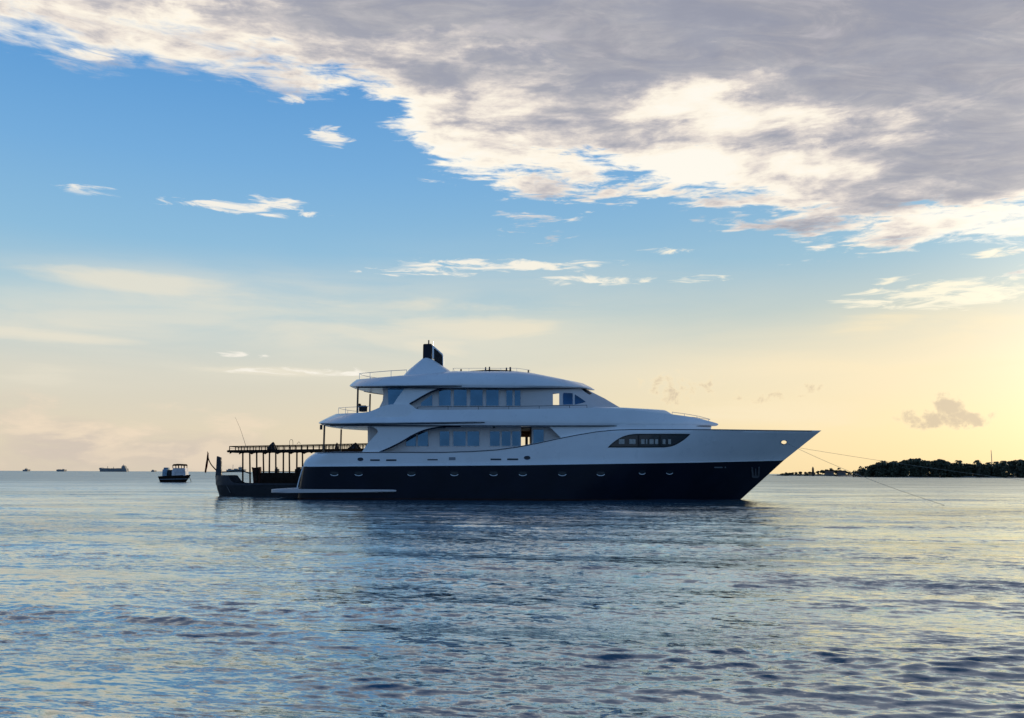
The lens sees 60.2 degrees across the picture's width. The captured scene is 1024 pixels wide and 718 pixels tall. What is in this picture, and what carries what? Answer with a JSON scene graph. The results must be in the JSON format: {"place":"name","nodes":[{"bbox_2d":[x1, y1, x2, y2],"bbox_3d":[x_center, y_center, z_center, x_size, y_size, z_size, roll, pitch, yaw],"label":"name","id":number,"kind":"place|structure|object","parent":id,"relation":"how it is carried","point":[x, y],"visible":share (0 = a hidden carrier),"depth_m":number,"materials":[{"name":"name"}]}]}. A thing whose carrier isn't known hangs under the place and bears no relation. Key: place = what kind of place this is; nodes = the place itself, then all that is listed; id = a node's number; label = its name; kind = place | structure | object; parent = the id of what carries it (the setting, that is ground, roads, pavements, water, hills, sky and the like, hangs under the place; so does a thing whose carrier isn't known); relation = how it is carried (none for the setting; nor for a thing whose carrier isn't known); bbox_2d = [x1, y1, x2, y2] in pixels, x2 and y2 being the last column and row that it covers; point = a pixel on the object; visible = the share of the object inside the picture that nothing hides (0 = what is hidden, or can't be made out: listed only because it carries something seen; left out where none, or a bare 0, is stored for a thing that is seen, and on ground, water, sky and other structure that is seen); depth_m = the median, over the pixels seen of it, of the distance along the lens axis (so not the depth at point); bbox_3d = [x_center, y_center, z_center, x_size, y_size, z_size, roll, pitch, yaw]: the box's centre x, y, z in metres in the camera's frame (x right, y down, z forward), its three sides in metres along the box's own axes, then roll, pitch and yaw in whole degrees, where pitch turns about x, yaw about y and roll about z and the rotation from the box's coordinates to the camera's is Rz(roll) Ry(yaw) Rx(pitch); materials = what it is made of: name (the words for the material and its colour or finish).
{"place":"outdoors","nodes":[
{"label":"outdoors","id":0,"kind":"place"},
{"bbox_2d":[0,471,1023,717],"bbox_3d":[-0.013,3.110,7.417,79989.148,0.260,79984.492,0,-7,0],"label":"sea water","id":1,"kind":"structure","parent":0,"point":[138,595],"depth_m":14.44,"materials":[{"name":"blue liquid"}]},
{"bbox_2d":[99,464,128,471],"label":"cargo ship","id":2,"kind":"object","parent":1,"relation":"on","point":[123,468],"visible":1,"depth_m":3164.55},
{"bbox_2d":[158,464,190,481],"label":"cabin boat","id":3,"kind":"object","parent":1,"relation":"on","point":[178,474],"visible":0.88,"depth_m":175.69,"materials":[{"name":"white wood"}]},
{"bbox_2d":[226,467,245,471],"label":"work ship","id":4,"kind":"object","parent":1,"relation":"on","point":[239,468],"visible":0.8,"depth_m":3164.78},
{"bbox_2d":[207,422,367,496],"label":"wooden boat","id":5,"kind":"object","parent":1,"relation":"on","point":[263,484],"visible":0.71,"depth_m":78.55,"materials":[{"name":"brown paint"}]},
{"bbox_2d":[205,453,208,472],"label":"flag","id":6,"kind":"object","parent":5,"relation":"attached to","point":[206,465],"visible":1,"depth_m":79.82,"materials":[{"name":"fabric"}]},
{"bbox_2d":[267,442,276,449],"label":"bundle","id":7,"kind":"object","parent":5,"relation":"on","point":[272,443],"visible":0.61,"depth_m":79.39,"materials":[{"name":"fabric"}]},
{"bbox_2d":[348,444,360,448],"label":"bundle","id":8,"kind":"object","parent":5,"relation":"on","point":[353,446],"visible":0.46,"depth_m":79.45,"materials":[{"name":"fabric"}]},
{"bbox_2d":[271,340,820,500],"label":"motor yacht","id":9,"kind":"object","parent":1,"relation":"on","point":[435,428],"visible":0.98,"depth_m":70.14,"materials":[{"name":"white paint"}]},
{"bbox_2d":[358,404,366,411],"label":"deck armchair","id":10,"kind":"object","parent":9,"relation":"on","point":[362,409],"visible":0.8,"depth_m":72.17,"materials":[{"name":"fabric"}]},
{"bbox_2d":[388,388,403,404],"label":"window","id":11,"kind":"structure","parent":9,"relation":"in","point":[393,393],"depth_m":71.22,"materials":[{"name":"blue glass"}]},
{"bbox_2d":[406,435,415,445],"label":"window","id":12,"kind":"structure","parent":9,"relation":"in","point":[411,441],"depth_m":70.81,"materials":[{"name":"blue glass"}]},
{"bbox_2d":[417,431,427,445],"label":"window","id":13,"kind":"structure","parent":9,"relation":"in","point":[422,438],"depth_m":70.83,"materials":[{"name":"blue glass"}]},
{"bbox_2d":[421,395,431,405],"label":"window","id":14,"kind":"structure","parent":9,"relation":"in","point":[427,402],"depth_m":71.12,"materials":[{"name":"blue glass"}]},
{"bbox_2d":[439,431,449,445],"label":"window","id":15,"kind":"structure","parent":9,"relation":"in","point":[444,436],"depth_m":70.84,"materials":[{"name":"blue glass"}]},
{"bbox_2d":[439,390,450,405],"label":"window","id":16,"kind":"structure","parent":9,"relation":"in","point":[444,395],"depth_m":71.17,"materials":[{"name":"blue glass"}]},
{"bbox_2d":[453,431,465,445],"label":"window","id":17,"kind":"structure","parent":9,"relation":"in","point":[459,437],"depth_m":70.84,"materials":[{"name":"blue glass"}]},
{"bbox_2d":[453,389,466,405],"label":"window","id":18,"kind":"structure","parent":9,"relation":"in","point":[459,395],"depth_m":71.17,"materials":[{"name":"blue glass"}]},
{"bbox_2d":[467,431,479,445],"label":"window","id":19,"kind":"structure","parent":9,"relation":"in","point":[473,437],"depth_m":70.84,"materials":[{"name":"blue glass"}]},
{"bbox_2d":[470,389,482,405],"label":"window","id":20,"kind":"structure","parent":9,"relation":"in","point":[476,395],"depth_m":71.19,"materials":[{"name":"blue glass"}]},
{"bbox_2d":[486,389,498,405],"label":"window","id":21,"kind":"structure","parent":9,"relation":"in","point":[492,395],"depth_m":71.19,"materials":[{"name":"blue glass"}]},
{"bbox_2d":[490,431,499,445],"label":"window","id":22,"kind":"structure","parent":9,"relation":"in","point":[494,435],"depth_m":70.84,"materials":[{"name":"blue glass"}]},
{"bbox_2d":[501,431,510,445],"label":"window","id":23,"kind":"structure","parent":9,"relation":"in","point":[505,435],"depth_m":70.84,"materials":[{"name":"blue glass"}]},
{"bbox_2d":[506,390,512,405],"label":"window","id":24,"kind":"structure","parent":9,"relation":"in","point":[509,393],"depth_m":71.17,"materials":[{"name":"blue glass"}]},
{"bbox_2d":[512,431,520,445],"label":"window","id":25,"kind":"structure","parent":9,"relation":"in","point":[516,435],"depth_m":70.84,"materials":[{"name":"blue glass"}]},
{"bbox_2d":[514,390,520,405],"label":"window","id":26,"kind":"structure","parent":9,"relation":"in","point":[517,393],"depth_m":71.17,"materials":[{"name":"blue glass"}]},
{"bbox_2d":[533,429,543,442],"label":"window","id":27,"kind":"structure","parent":9,"relation":"in","point":[538,434],"depth_m":70.88,"materials":[{"name":"blue glass"}]},
{"bbox_2d":[563,393,572,404],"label":"window","id":28,"kind":"structure","parent":9,"relation":"in","point":[567,397],"depth_m":71.75,"materials":[{"name":"blue glass"}]},
{"bbox_2d":[575,395,585,403],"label":"window","id":29,"kind":"structure","parent":9,"relation":"in","point":[578,400],"depth_m":72.09,"materials":[{"name":"blue glass"}]},
{"bbox_2d":[608,434,689,447],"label":"saloon window","id":30,"kind":"structure","parent":9,"relation":"in","point":[632,440],"depth_m":69.74,"materials":[{"name":"black glass"}]},
{"bbox_2d":[787,443,942,504],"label":"mooring line","id":31,"kind":"object","parent":9,"relation":"attached to","point":[862,476],"visible":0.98,"depth_m":67.18,"materials":[{"name":"fabric"}]},
{"bbox_2d":[802,448,1018,479],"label":"mooring line","id":32,"kind":"object","parent":9,"relation":"attached to","point":[906,464],"visible":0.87,"depth_m":77.00,"materials":[{"name":"fabric"}]},
{"bbox_2d":[0,0,1023,473],"label":"sky","id":33,"kind":"structure","parent":0,"point":[216,215],"materials":[{"name":"blue"}]},
{"bbox_2d":[771,475,849,475],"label":"spit shore","id":34,"kind":"structure","parent":0,"point":[801,475],"depth_m":945.69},
{"bbox_2d":[777,474,854,475],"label":"scrub","id":35,"kind":"object","parent":34,"relation":"on","point":[809,474],"visible":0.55,"depth_m":946.89,"materials":[{"name":"green plant"}]},
{"bbox_2d":[825,471,833,475],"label":"hut","id":36,"kind":"object","parent":34,"relation":"on","point":[829,473],"visible":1,"depth_m":940.31,"materials":[{"name":"paint"}]},
{"bbox_2d":[836,471,845,475],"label":"hut","id":37,"kind":"object","parent":34,"relation":"on","point":[840,473],"visible":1,"depth_m":940.38,"materials":[{"name":"paint"}]},
{"bbox_2d":[835,476,1018,477],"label":"island shore","id":38,"kind":"structure","parent":0,"point":[942,476],"depth_m":651.33,"materials":[{"name":"beige sand"}]},
{"bbox_2d":[870,464,881,476],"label":"broadleaf tree","id":39,"kind":"object","parent":38,"relation":"on","point":[872,467],"visible":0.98,"depth_m":651.72,"materials":[{"name":"green plant"}]},
{"bbox_2d":[879,462,891,468],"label":"broadleaf tree","id":40,"kind":"object","parent":38,"relation":"on","point":[885,466],"visible":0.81,"depth_m":655.16,"materials":[{"name":"green plant"}]},
{"bbox_2d":[889,462,901,469],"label":"broadleaf tree","id":41,"kind":"object","parent":38,"relation":"on","point":[897,466],"visible":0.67,"depth_m":655.40,"materials":[{"name":"green plant"}]},
{"bbox_2d":[902,460,926,472],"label":"broadleaf tree","id":42,"kind":"object","parent":38,"relation":"on","point":[917,464],"visible":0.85,"depth_m":652.54,"materials":[{"name":"green plant"}]},
{"bbox_2d":[928,460,939,469],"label":"broadleaf tree","id":43,"kind":"object","parent":38,"relation":"on","point":[933,464],"visible":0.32,"depth_m":658.73,"materials":[{"name":"green plant"}]},
{"bbox_2d":[853,465,1023,477],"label":"undergrowth","id":44,"kind":"object","parent":38,"relation":"on","point":[1003,472],"visible":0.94,"depth_m":650.89,"materials":[{"name":"green plant"}]},
{"bbox_2d":[935,459,947,476],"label":"broadleaf tree","id":45,"kind":"object","parent":38,"relation":"on","point":[939,463],"visible":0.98,"depth_m":651.15,"materials":[{"name":"green plant"}]},
{"bbox_2d":[948,463,961,476],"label":"broadleaf tree","id":46,"kind":"object","parent":38,"relation":"on","point":[957,467],"visible":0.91,"depth_m":651.63,"materials":[{"name":"green plant"}]},
{"bbox_2d":[954,460,963,476],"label":"palm tree","id":47,"kind":"object","parent":38,"relation":"on","point":[959,462],"visible":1,"depth_m":651.76,"materials":[{"name":"green plant"}]},
{"bbox_2d":[961,463,973,470],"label":"broadleaf tree","id":48,"kind":"object","parent":38,"relation":"on","point":[966,465],"visible":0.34,"depth_m":662.84,"materials":[{"name":"green plant"}]},
{"bbox_2d":[981,464,993,472],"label":"broadleaf tree","id":49,"kind":"object","parent":38,"relation":"on","point":[990,468],"visible":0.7,"depth_m":656.74,"materials":[{"name":"green plant"}]},
{"bbox_2d":[1003,461,1016,470],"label":"broadleaf tree","id":50,"kind":"object","parent":38,"relation":"on","point":[1010,465],"visible":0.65,"depth_m":673.09,"materials":[{"name":"green plant"}]},
{"bbox_2d":[1017,459,1023,466],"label":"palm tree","id":51,"kind":"object","parent":38,"relation":"on","point":[1020,461],"visible":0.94,"depth_m":654.35,"materials":[{"name":"green plant"}]}
]}

